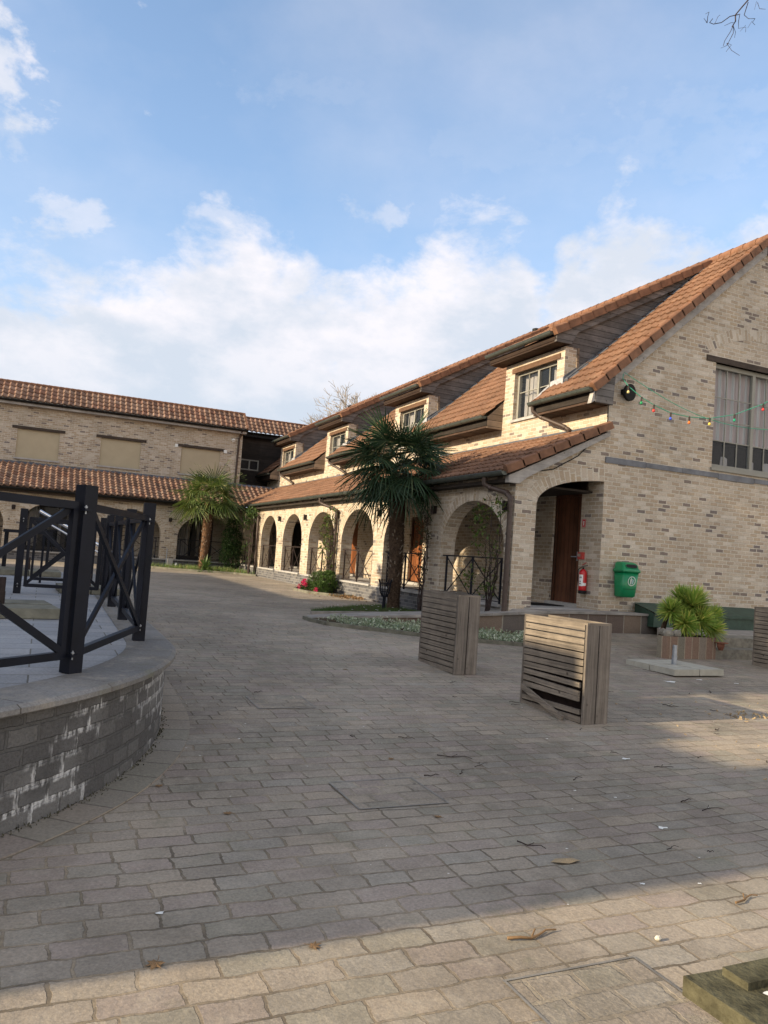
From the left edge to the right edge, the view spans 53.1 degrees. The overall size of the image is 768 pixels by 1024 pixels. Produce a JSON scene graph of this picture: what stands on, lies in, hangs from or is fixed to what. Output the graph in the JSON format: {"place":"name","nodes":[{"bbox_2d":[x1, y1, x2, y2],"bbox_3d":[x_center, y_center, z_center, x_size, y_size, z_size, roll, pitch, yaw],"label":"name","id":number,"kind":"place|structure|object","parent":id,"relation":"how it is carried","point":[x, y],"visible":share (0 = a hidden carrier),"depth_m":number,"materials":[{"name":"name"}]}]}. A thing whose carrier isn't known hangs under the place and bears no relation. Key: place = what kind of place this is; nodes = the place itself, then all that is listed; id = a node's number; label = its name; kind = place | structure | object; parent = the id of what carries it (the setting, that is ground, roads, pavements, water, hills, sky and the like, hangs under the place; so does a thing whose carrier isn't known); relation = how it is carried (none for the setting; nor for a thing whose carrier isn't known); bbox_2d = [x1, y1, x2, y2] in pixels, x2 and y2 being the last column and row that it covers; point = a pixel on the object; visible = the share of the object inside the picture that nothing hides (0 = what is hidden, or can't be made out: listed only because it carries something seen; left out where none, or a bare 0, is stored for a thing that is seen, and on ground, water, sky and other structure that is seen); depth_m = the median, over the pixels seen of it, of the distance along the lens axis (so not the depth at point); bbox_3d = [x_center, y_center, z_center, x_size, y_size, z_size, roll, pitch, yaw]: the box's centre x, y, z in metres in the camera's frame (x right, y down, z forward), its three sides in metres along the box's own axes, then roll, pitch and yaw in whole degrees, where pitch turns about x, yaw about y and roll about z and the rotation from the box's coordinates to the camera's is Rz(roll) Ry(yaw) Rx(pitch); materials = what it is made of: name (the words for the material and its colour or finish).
{"place":"outdoors","nodes":[
{"label":"outdoors","id":0,"kind":"place"},
{"bbox_2d":[0,558,767,1023],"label":"courtyard ground","id":1,"kind":"structure","parent":0,"point":[274,874],"depth_m":4.32,"materials":[{"name":"stone"}]},
{"bbox_2d":[0,699,168,836],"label":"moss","id":2,"kind":"object","parent":1,"relation":"on","point":[137,764],"visible":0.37,"depth_m":5.02,"materials":[{"name":"plant"}]},
{"bbox_2d":[0,572,175,834],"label":"terrace","id":3,"kind":"structure","parent":1,"relation":"on","point":[70,739],"depth_m":4.78,"materials":[{"name":"concrete"}]},
{"bbox_2d":[13,508,28,592],"bbox_3d":[-5.302,0.564,11.219,0.100,1.235,0.148,6,-4,-24],"label":"railing post","id":4,"kind":"object","parent":3,"relation":"on","point":[20,554],"visible":1,"depth_m":11.19,"materials":[{"name":"black metal"}]},
{"bbox_2d":[23,517,104,590],"bbox_3d":[-4.742,0.625,11.416,1.038,1.025,0.046,5,-3,-17],"label":"crossed railing","id":5,"kind":"object","parent":4,"relation":"attached to","point":[26,583],"visible":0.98,"depth_m":11.33,"materials":[{"name":"black metal"}]},
{"bbox_2d":[1,529,52,565],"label":"terrace table","id":6,"kind":"object","parent":3,"relation":"on","point":[6,537],"visible":0.42,"depth_m":17.06,"materials":[{"name":"black metal"}]},
{"bbox_2d":[0,577,59,618],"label":"parasol base","id":7,"kind":"object","parent":3,"relation":"on","point":[33,609],"visible":0.77,"depth_m":8.12,"materials":[{"name":"concrete"}]},
{"bbox_2d":[0,557,60,576],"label":"parasol base","id":8,"kind":"object","parent":3,"relation":"on","point":[4,570],"visible":0.59,"depth_m":15.85,"materials":[{"name":"concrete"}]},
{"bbox_2d":[38,510,109,582],"bbox_3d":[-5.604,0.822,14.130,1.489,1.617,0.068,6,-4,-24],"label":"handrail","id":9,"kind":"object","parent":3,"relation":"attached to","point":[45,514],"visible":0.23,"depth_m":13.89,"materials":[{"name":"metal"}]},
{"bbox_2d":[59,484,98,673],"bbox_3d":[-2.005,0.438,5.064,0.135,1.235,0.118,2,-4,31],"label":"railing post","id":10,"kind":"object","parent":3,"relation":"on","point":[86,496],"visible":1,"depth_m":5.04,"materials":[{"name":"black metal"}]},
{"bbox_2d":[0,492,78,667],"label":"crossed railing","id":11,"kind":"object","parent":10,"relation":"attached to","point":[71,510],"visible":1,"depth_m":4.83,"materials":[{"name":"black metal"}]},
{"bbox_2d":[55,574,119,594],"bbox_3d":[-4.734,1.136,12.315,0.900,0.297,0.900,6,-4,-27],"label":"parasol base","id":12,"kind":"object","parent":3,"relation":"on","point":[97,592],"visible":0.2,"depth_m":11.96,"materials":[{"name":"concrete"}]},
{"bbox_2d":[95,518,106,584],"bbox_3d":[-4.938,0.718,13.414,0.100,1.235,0.148,6,-4,-24],"label":"railing post","id":13,"kind":"object","parent":3,"relation":"on","point":[104,520],"visible":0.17,"depth_m":13.39,"materials":[{"name":"black metal"}]},
{"bbox_2d":[30,521,96,580],"bbox_3d":[-5.490,0.676,13.195,0.990,1.025,0.046,6,-4,-24],"label":"crossed railing","id":14,"kind":"object","parent":13,"relation":"attached to","point":[46,564],"visible":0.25,"depth_m":13.09,"materials":[{"name":"black metal"}]},
{"bbox_2d":[100,515,114,597],"bbox_3d":[-4.161,0.665,11.571,0.100,1.235,0.148,6,-4,-24],"label":"railing post","id":15,"kind":"object","parent":3,"relation":"on","point":[110,518],"visible":0.34,"depth_m":11.55,"materials":[{"name":"black metal"}]},
{"bbox_2d":[103,522,114,595],"bbox_3d":[-3.853,0.655,10.858,0.046,1.025,1.440,5,-4,-23],"label":"crossed railing","id":16,"kind":"object","parent":15,"relation":"attached to","point":[107,571],"visible":0.3,"depth_m":11.44,"materials":[{"name":"black metal"}]},
{"bbox_2d":[107,516,123,606],"bbox_3d":[-3.525,0.624,10.104,0.100,1.235,0.148,6,-4,-24],"label":"railing post","id":17,"kind":"object","parent":3,"relation":"on","point":[110,603],"visible":0.39,"depth_m":10.08,"materials":[{"name":"black metal"}]},
{"bbox_2d":[111,520,125,606],"bbox_3d":[-3.205,0.614,9.364,0.046,1.025,1.500,5,-4,-23],"label":"crossed railing","id":18,"kind":"object","parent":17,"relation":"attached to","point":[114,600],"visible":0.46,"depth_m":9.83,"materials":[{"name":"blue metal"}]},
{"bbox_2d":[117,509,136,619],"bbox_3d":[-2.864,0.582,8.581,0.100,1.235,0.148,6,-4,-24],"label":"railing post","id":19,"kind":"object","parent":3,"relation":"on","point":[121,615],"visible":0.41,"depth_m":8.56,"materials":[{"name":"black metal"}]},
{"bbox_2d":[122,519,141,624],"bbox_3d":[-2.518,0.569,7.765,0.046,1.025,1.660,5,-4,-23],"label":"crossed railing","id":20,"kind":"object","parent":19,"relation":"attached to","point":[126,612],"visible":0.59,"depth_m":8.10,"materials":[{"name":"black metal"}]},
{"bbox_2d":[132,503,156,640],"bbox_3d":[-2.152,0.535,6.907,0.100,1.235,0.148,6,-4,-24],"label":"railing post","id":21,"kind":"object","parent":3,"relation":"on","point":[149,509],"visible":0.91,"depth_m":6.89,"materials":[{"name":"black metal"}]},
{"bbox_2d":[83,505,148,654],"bbox_3d":[-2.089,0.496,6.004,0.046,1.025,1.697,4,-3,-4],"label":"crossed railing","id":22,"kind":"object","parent":21,"relation":"attached to","point":[117,635],"visible":0.56,"depth_m":6.11,"materials":[{"name":"black metal"}]},
{"bbox_2d":[0,676,189,860],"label":"kerb","id":23,"kind":"structure","parent":1,"relation":"on","point":[160,759],"depth_m":4.85,"materials":[{"name":"concrete"}]},
{"bbox_2d":[146,956,164,968],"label":"fallen leaf","id":24,"kind":"object","parent":1,"relation":"on","point":[153,963],"visible":1,"depth_m":2.91,"materials":[{"name":"brown plant"}]},
{"bbox_2d":[0,378,325,569],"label":"hotel block","id":25,"kind":"structure","parent":1,"relation":"on","point":[122,452],"depth_m":35.11,"materials":[{"name":"brick"}]},
{"bbox_2d":[25,505,66,551],"bbox_3d":[-14.982,0.699,34.300,2.508,2.066,0.068,6,-4,-24],"label":"window frame","id":26,"kind":"structure","parent":25,"relation":"in","point":[39,545],"depth_m":34.21,"materials":[{"name":"black metal"}]},
{"bbox_2d":[176,517,213,560],"bbox_3d":[-9.252,1.253,36.834,1.997,2.066,0.068,6,-4,-24],"label":"window frame","id":27,"kind":"structure","parent":25,"relation":"in","point":[192,556],"depth_m":36.87,"materials":[{"name":"black metal"}]},
{"bbox_2d":[241,460,256,469],"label":"window glass","id":28,"kind":"structure","parent":25,"relation":"in","point":[244,464],"depth_m":40.33,"materials":[{"name":"black glass"}]},
{"bbox_2d":[240,459,258,470],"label":"window frame","id":29,"kind":"structure","parent":25,"relation":"in","point":[249,460],"depth_m":40.32,"materials":[{"name":"grey paint"}]},
{"bbox_2d":[151,566,256,575],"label":"kerb","id":30,"kind":"structure","parent":1,"relation":"on","point":[204,571],"depth_m":32.56,"materials":[{"name":"concrete"}]},
{"bbox_2d":[246,695,315,708],"bbox_3d":[-1.024,1.873,7.590,0.580,0.024,0.510,6,-4,-24],"label":"manhole cover","id":31,"kind":"object","parent":1,"relation":"on","point":[284,701],"visible":1,"depth_m":7.59,"materials":[{"name":"grey metal"}]},
{"bbox_2d":[304,941,321,949],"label":"fallen leaf","id":32,"kind":"object","parent":1,"relation":"on","point":[314,945],"visible":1,"depth_m":3.13,"materials":[{"name":"brown plant"}]},
{"bbox_2d":[293,586,351,596],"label":"kerb","id":33,"kind":"structure","parent":1,"relation":"on","point":[306,591],"depth_m":22.43,"materials":[{"name":"concrete"}]},
{"bbox_2d":[301,382,374,424],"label":"bare tree","id":34,"kind":"object","parent":1,"relation":"on","point":[345,405],"visible":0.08,"depth_m":58.04,"materials":[{"name":"brown plant"}]},
{"bbox_2d":[310,611,370,614],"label":"kerb","id":35,"kind":"structure","parent":1,"relation":"on","point":[319,612],"depth_m":15.83,"materials":[{"name":"concrete"}]},
{"bbox_2d":[309,593,372,601],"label":"leaf litter","id":36,"kind":"object","parent":1,"relation":"on","point":[349,596],"visible":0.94,"depth_m":21.63,"materials":[{"name":"brown plant"}]},
{"bbox_2d":[310,603,415,611],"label":"grass","id":37,"kind":"structure","parent":1,"relation":"on","point":[339,608],"depth_m":17.54,"materials":[{"name":"green plant"}]},
{"bbox_2d":[378,579,392,608],"bbox_3d":[0.011,1.972,18.455,0.356,0.723,0.356,6,-4,-24],"label":"fire basket","id":38,"kind":"object","parent":37,"relation":"on","point":[384,596],"visible":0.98,"depth_m":18.41,"materials":[{"name":"black metal"}]},
{"bbox_2d":[331,403,457,608],"bbox_3d":[0.344,-0.146,18.853,3.144,5.036,3.277,3,-3,16],"label":"fan palm","id":39,"kind":"object","parent":37,"relation":"on","point":[396,483],"visible":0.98,"depth_m":18.42,"materials":[{"name":"green plant"}]},
{"bbox_2d":[329,777,448,808],"bbox_3d":[0.022,1.907,5.230,0.650,0.007,0.570,6,-4,-24],"label":"manhole cover","id":40,"kind":"object","parent":1,"relation":"on","point":[381,793],"visible":1,"depth_m":5.21,"materials":[{"name":"grey metal"}]},
{"bbox_2d":[302,616,522,646],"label":"kerb","id":41,"kind":"structure","parent":1,"relation":"on","point":[392,631],"depth_m":13.30,"materials":[{"name":"concrete"}]},
{"bbox_2d":[314,618,522,641],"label":"soil","id":42,"kind":"structure","parent":1,"relation":"on","point":[330,620],"depth_m":14.25,"materials":[{"name":"brown soil"}]},
{"bbox_2d":[319,613,523,641],"bbox_3d":[1.340,2.115,13.836,5.116,0.244,1.635,4,-3,-2],"label":"ground cover","id":43,"kind":"object","parent":42,"relation":"on","point":[485,633],"visible":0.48,"depth_m":13.71,"materials":[{"name":"green plant"}]},
{"bbox_2d":[418,590,480,674],"bbox_3d":[0.871,1.605,10.409,0.335,1.022,0.992,6,-4,-25],"label":"slatted planter","id":44,"kind":"object","parent":1,"relation":"on","point":[449,632],"visible":0.98,"depth_m":10.06,"materials":[{"name":"brown wood"}]},
{"bbox_2d":[437,754,471,758],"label":"twig","id":45,"kind":"object","parent":1,"relation":"on","point":[452,756],"visible":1,"depth_m":6.22,"materials":[{"name":"wood"}]},
{"bbox_2d":[307,608,658,633],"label":"entrance ramp","id":46,"kind":"structure","parent":1,"relation":"on","point":[512,620],"depth_m":15.11,"materials":[{"name":"concrete"}]},
{"bbox_2d":[237,234,767,614],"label":"hotel wing","id":47,"kind":"structure","parent":1,"relation":"on","point":[660,499],"depth_m":17.63,"materials":[{"name":"beige brick"}]},
{"bbox_2d":[291,523,301,566],"bbox_3d":[-3.952,1.495,35.077,0.122,1.972,1.419,6,-4,-24],"label":"door","id":48,"kind":"structure","parent":47,"relation":"in","point":[297,529],"depth_m":35.15,"materials":[{"name":"metal"}]},
{"bbox_2d":[350,521,358,573],"bbox_3d":[-1.093,1.322,28.653,0.122,1.972,0.697,6,-4,-24],"label":"door","id":49,"kind":"structure","parent":47,"relation":"in","point":[355,536],"depth_m":28.69,"materials":[{"name":"brown wood"}]},
{"bbox_2d":[410,519,423,582],"bbox_3d":[1.048,1.193,23.839,0.122,1.972,0.782,6,-4,-24],"label":"door","id":50,"kind":"structure","parent":47,"relation":"in","point":[415,562],"depth_m":23.96,"materials":[{"name":"brown wood"}]},
{"bbox_2d":[407,507,431,609],"bbox_3d":[0.885,1.077,17.953,0.510,2.441,0.801,6,-4,-24],"label":"climbing plant","id":51,"kind":"object","parent":47,"relation":"attached to","point":[421,585],"visible":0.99,"depth_m":17.96,"materials":[{"name":"green plant"}]},
{"bbox_2d":[431,505,436,513],"bbox_3d":[1.163,-0.055,18.126,0.110,0.200,0.140,6,-4,-24],"label":"wall lamp","id":52,"kind":"object","parent":47,"relation":"attached to","point":[434,511],"visible":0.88,"depth_m":18.09,"materials":[{"name":"brown metal"}]},
{"bbox_2d":[458,494,509,610],"bbox_3d":[1.974,0.838,15.472,0.462,2.391,1.504,6,-4,-24],"label":"climbing plant","id":53,"kind":"object","parent":47,"relation":"attached to","point":[488,602],"visible":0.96,"depth_m":15.27,"materials":[{"name":"green plant"}]},
{"bbox_2d":[502,500,507,509],"bbox_3d":[2.403,-0.130,15.339,0.110,0.200,0.140,6,-4,-24],"label":"wall lamp","id":54,"kind":"object","parent":47,"relation":"attached to","point":[504,502],"visible":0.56,"depth_m":15.30,"materials":[{"name":"brown metal"}]},
{"bbox_2d":[554,497,581,602],"bbox_3d":[4.083,0.832,17.056,0.122,2.329,0.833,6,-4,-24],"label":"door","id":55,"kind":"structure","parent":47,"relation":"in","point":[569,508],"depth_m":17.07,"materials":[{"name":"brown wood"}]},
{"bbox_2d":[541,406,608,470],"bbox_3d":[3.793,-1.650,15.674,1.916,1.922,0.023,6,-4,-24],"label":"wall cable","id":56,"kind":"object","parent":47,"relation":"attached to","point":[579,454],"depth_m":15.66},
{"bbox_2d":[577,552,584,558],"bbox_3d":[4.213,0.936,16.443,0.073,0.150,0.150,6,-4,-24],"label":"alarm box","id":57,"kind":"object","parent":47,"relation":"attached to","point":[580,555],"visible":1,"depth_m":16.39,"materials":[{"name":"red plastic"}]},
{"bbox_2d":[577,562,587,593],"bbox_3d":[4.183,1.391,16.226,0.194,0.664,0.174,3,-3,10],"label":"fire extinguisher","id":58,"kind":"object","parent":47,"relation":"attached to","point":[582,581],"visible":1,"depth_m":16.16,"materials":[{"name":"red metal"}]},
{"bbox_2d":[582,519,585,526],"bbox_3d":[4.288,0.242,16.495,0.009,0.172,0.116,6,-4,-24],"label":"extinguisher sign","id":59,"kind":"object","parent":47,"relation":"attached to","point":[583,522],"visible":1,"depth_m":16.49,"materials":[{"name":"red plastic"}]},
{"bbox_2d":[613,561,640,597],"bbox_3d":[5.024,1.401,15.932,0.480,0.730,0.390,6,-4,-24],"label":"litter bin","id":60,"kind":"object","parent":47,"relation":"attached to","point":[626,574],"visible":1,"depth_m":15.81,"materials":[{"name":"green plastic"}]},
{"bbox_2d":[621,384,635,400],"bbox_3d":[5.148,-2.513,16.227,0.289,0.361,0.164,6,-4,-24],"label":"loudspeaker","id":61,"kind":"object","parent":47,"relation":"attached to","point":[631,395],"visible":0.94,"depth_m":16.15,"materials":[{"name":"black plastic"}]},
{"bbox_2d":[622,373,767,425],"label":"festoon lights","id":62,"kind":"object","parent":47,"relation":"hanging from","point":[689,422],"visible":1,"depth_m":16.13,"materials":[{"name":"multicoloured plastic cable"},{"name":"coloured glass"}]},
{"bbox_2d":[624,372,767,429],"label":"support cable","id":63,"kind":"object","parent":62,"relation":"attached to","point":[690,411],"visible":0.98,"depth_m":16.32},
{"bbox_2d":[711,364,767,474],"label":"window frame","id":64,"kind":"structure","parent":47,"relation":"in","point":[752,375],"depth_m":17.90,"materials":[{"name":"grey paint"}]},
{"bbox_2d":[507,928,555,939],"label":"twig","id":65,"kind":"object","parent":1,"relation":"on","point":[524,937],"visible":1,"depth_m":3.31,"materials":[{"name":"brown wood"}]},
{"bbox_2d":[517,840,545,848],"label":"twig","id":66,"kind":"object","parent":1,"relation":"on","point":[530,844],"visible":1,"depth_m":4.42,"materials":[{"name":"wood"}]},
{"bbox_2d":[520,614,611,724],"bbox_3d":[1.888,1.655,8.249,0.449,1.022,0.992,6,-4,-29],"label":"slatted planter","id":67,"kind":"object","parent":1,"relation":"on","point":[565,672],"visible":1,"depth_m":8.03,"materials":[{"name":"brown wood"}]},
{"bbox_2d":[551,858,580,863],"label":"fallen leaf","id":68,"kind":"object","parent":1,"relation":"on","point":[564,860],"visible":1,"depth_m":4.21,"materials":[{"name":"brown plant"}]},
{"bbox_2d":[503,956,722,1023],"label":"manhole cover","id":69,"kind":"object","parent":1,"relation":"on","point":[632,990],"visible":1,"depth_m":2.91,"materials":[{"name":"grey stone"}]},
{"bbox_2d":[655,935,660,940],"bbox_3d":[1.208,1.876,3.388,0.032,0.019,0.025,6,-4,-24],"label":"pebble","id":70,"kind":"object","parent":1,"relation":"on","point":[657,937],"visible":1,"depth_m":3.38,"materials":[{"name":"white stone"}]},
{"bbox_2d":[626,645,723,675],"bbox_3d":[4.491,2.253,11.889,1.000,0.387,1.000,6,-4,-25],"label":"parasol base","id":71,"kind":"object","parent":1,"relation":"on","point":[674,666],"visible":0.99,"depth_m":11.63,"materials":[{"name":"concrete"}]},
{"bbox_2d":[656,628,715,658],"bbox_3d":[5.088,2.421,13.804,1.220,0.700,1.040,6,-4,-24],"label":"planter box","id":72,"kind":"object","parent":1,"relation":"on","point":[698,647],"visible":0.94,"depth_m":13.32,"materials":[{"name":"wood"}]},
{"bbox_2d":[655,581,727,641],"bbox_3d":[5.575,1.821,13.859,1.218,1.152,1.298,2,-4,32],"label":"yucca","id":73,"kind":"object","parent":72,"relation":"on","point":[696,615],"visible":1,"depth_m":13.64,"materials":[{"name":"green plant"}]},
{"bbox_2d":[615,701,767,779],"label":"fallen leaves","id":74,"kind":"object","parent":1,"relation":"on","point":[743,714],"visible":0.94,"depth_m":8.85,"materials":[{"name":"beige plant"}]},
{"bbox_2d":[695,634,752,659],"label":"stone steps","id":75,"kind":"structure","parent":1,"relation":"on","point":[738,648],"depth_m":14.02,"materials":[{"name":"stone"}]},
{"bbox_2d":[715,642,728,650],"bbox_3d":[5.935,2.362,13.525,0.238,0.144,0.232,6,-4,-24],"label":"broken pot","id":76,"kind":"object","parent":75,"relation":"on","point":[720,645],"visible":1,"depth_m":13.47,"materials":[{"name":"ceramic"}]},
{"bbox_2d":[682,958,767,1023],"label":"stone block","id":77,"kind":"structure","parent":1,"relation":"on","point":[731,994],"depth_m":2.88,"materials":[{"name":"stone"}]},
{"bbox_2d":[704,0,759,55],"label":"bare tree","id":78,"kind":"object","parent":1,"relation":"on","point":[732,22],"visible":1,"depth_m":6.99,"materials":[{"name":"brown plant"}]},
{"bbox_2d":[735,893,757,903],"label":"twig","id":79,"kind":"object","parent":1,"relation":"on","point":[742,900],"visible":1,"depth_m":3.88,"materials":[{"name":"brown wood"}]},
{"bbox_2d":[752,606,767,667],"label":"slatted planter","id":80,"kind":"object","parent":1,"relation":"on","point":[760,645],"visible":1,"depth_m":13.23,"materials":[{"name":"brown wood"}]},
{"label":"soil","id":81,"kind":"structure","parent":1,"relation":"on","visible":0},
{"bbox_2d":[165,549,177,565],"bbox_3d":[-9.390,2.063,34.069,0.510,0.850,0.210,6,-4,-24],"label":"socket box","id":82,"kind":"object","parent":81,"relation":"on","point":[168,560],"visible":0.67,"depth_m":33.97,"materials":[{"name":"metal"}]},
{"bbox_2d":[135,561,253,573],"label":"bed plants","id":83,"kind":"object","parent":81,"relation":"on","point":[224,569],"visible":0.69,"depth_m":33.26,"materials":[{"name":"green plant"}]},
{"bbox_2d":[195,554,212,572],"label":"agave","id":84,"kind":"object","parent":81,"relation":"on","point":[205,565],"visible":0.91,"depth_m":32.86,"materials":[{"name":"green plant"}]},
{"bbox_2d":[170,459,249,567],"bbox_3d":[-7.616,0.085,33.394,3.466,5.040,3.685,4,-3,-4],"label":"fan palm","id":85,"kind":"object","parent":81,"relation":"on","point":[208,509],"visible":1,"depth_m":33.12,"materials":[{"name":"green plant"}]},
{"bbox_2d":[217,518,244,568],"bbox_3d":[-6.894,1.444,34.732,1.255,2.554,1.313,6,-4,-24],"label":"ivy","id":86,"kind":"object","parent":81,"relation":"on","point":[229,547],"visible":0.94,"depth_m":34.59,"materials":[{"name":"green plant"}]},
{"bbox_2d":[240,502,259,573],"bbox_3d":[-5.700,1.135,32.529,0.664,3.121,1.486,6,-4,-24],"label":"climbing plant","id":87,"kind":"object","parent":81,"relation":"on","point":[249,521],"visible":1,"depth_m":32.57,"materials":[{"name":"green plant"}]},
{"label":"soil","id":88,"kind":"structure","parent":1,"relation":"on","visible":0},
{"bbox_2d":[297,569,338,592],"bbox_3d":[-1.924,2.189,23.557,1.131,0.903,2.070,6,-4,-24],"label":"flowering bush","id":89,"kind":"object","parent":88,"relation":"on","point":[320,582],"visible":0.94,"depth_m":23.32,"materials":[{"name":"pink plant"}]},
{"bbox_2d":[317,505,337,580],"bbox_3d":[-1.741,1.114,23.843,0.585,2.730,1.459,6,-4,-24],"label":"climbing plant","id":90,"kind":"object","parent":88,"relation":"on","point":[330,559],"visible":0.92,"depth_m":23.82,"materials":[{"name":"green plant"}]},
{"bbox_2d":[0,0,767,507],"label":"sky","id":91,"kind":"structure","parent":0,"point":[250,207],"materials":[{"name":"blue"}]},
{"bbox_2d":[156,679,738,913],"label":"droppings","id":92,"kind":"object","parent":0,"point":[660,827],"visible":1,"depth_m":4.93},
{"bbox_2d":[531,602,562,605],"bbox_3d":[3.351,1.992,16.683,0.800,0.015,0.750,6,-4,-24],"label":"door mat","id":93,"kind":"object","parent":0,"point":[537,603],"depth_m":16.48,"materials":[{"name":"black rubber"}]},
{"bbox_2d":[657,627,752,635],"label":"pavement","id":94,"kind":"structure","parent":0,"point":[741,632],"depth_m":15.59,"materials":[{"name":"concrete"}]},
{"bbox_2d":[634,602,753,630],"bbox_3d":[6.971,2.277,16.627,3.500,0.460,0.620,6,-4,-24],"label":"timber hatch","id":95,"kind":"object","parent":94,"relation":"on","point":[739,618],"visible":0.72,"depth_m":16.55,"materials":[{"name":"green paint"}]}
]}

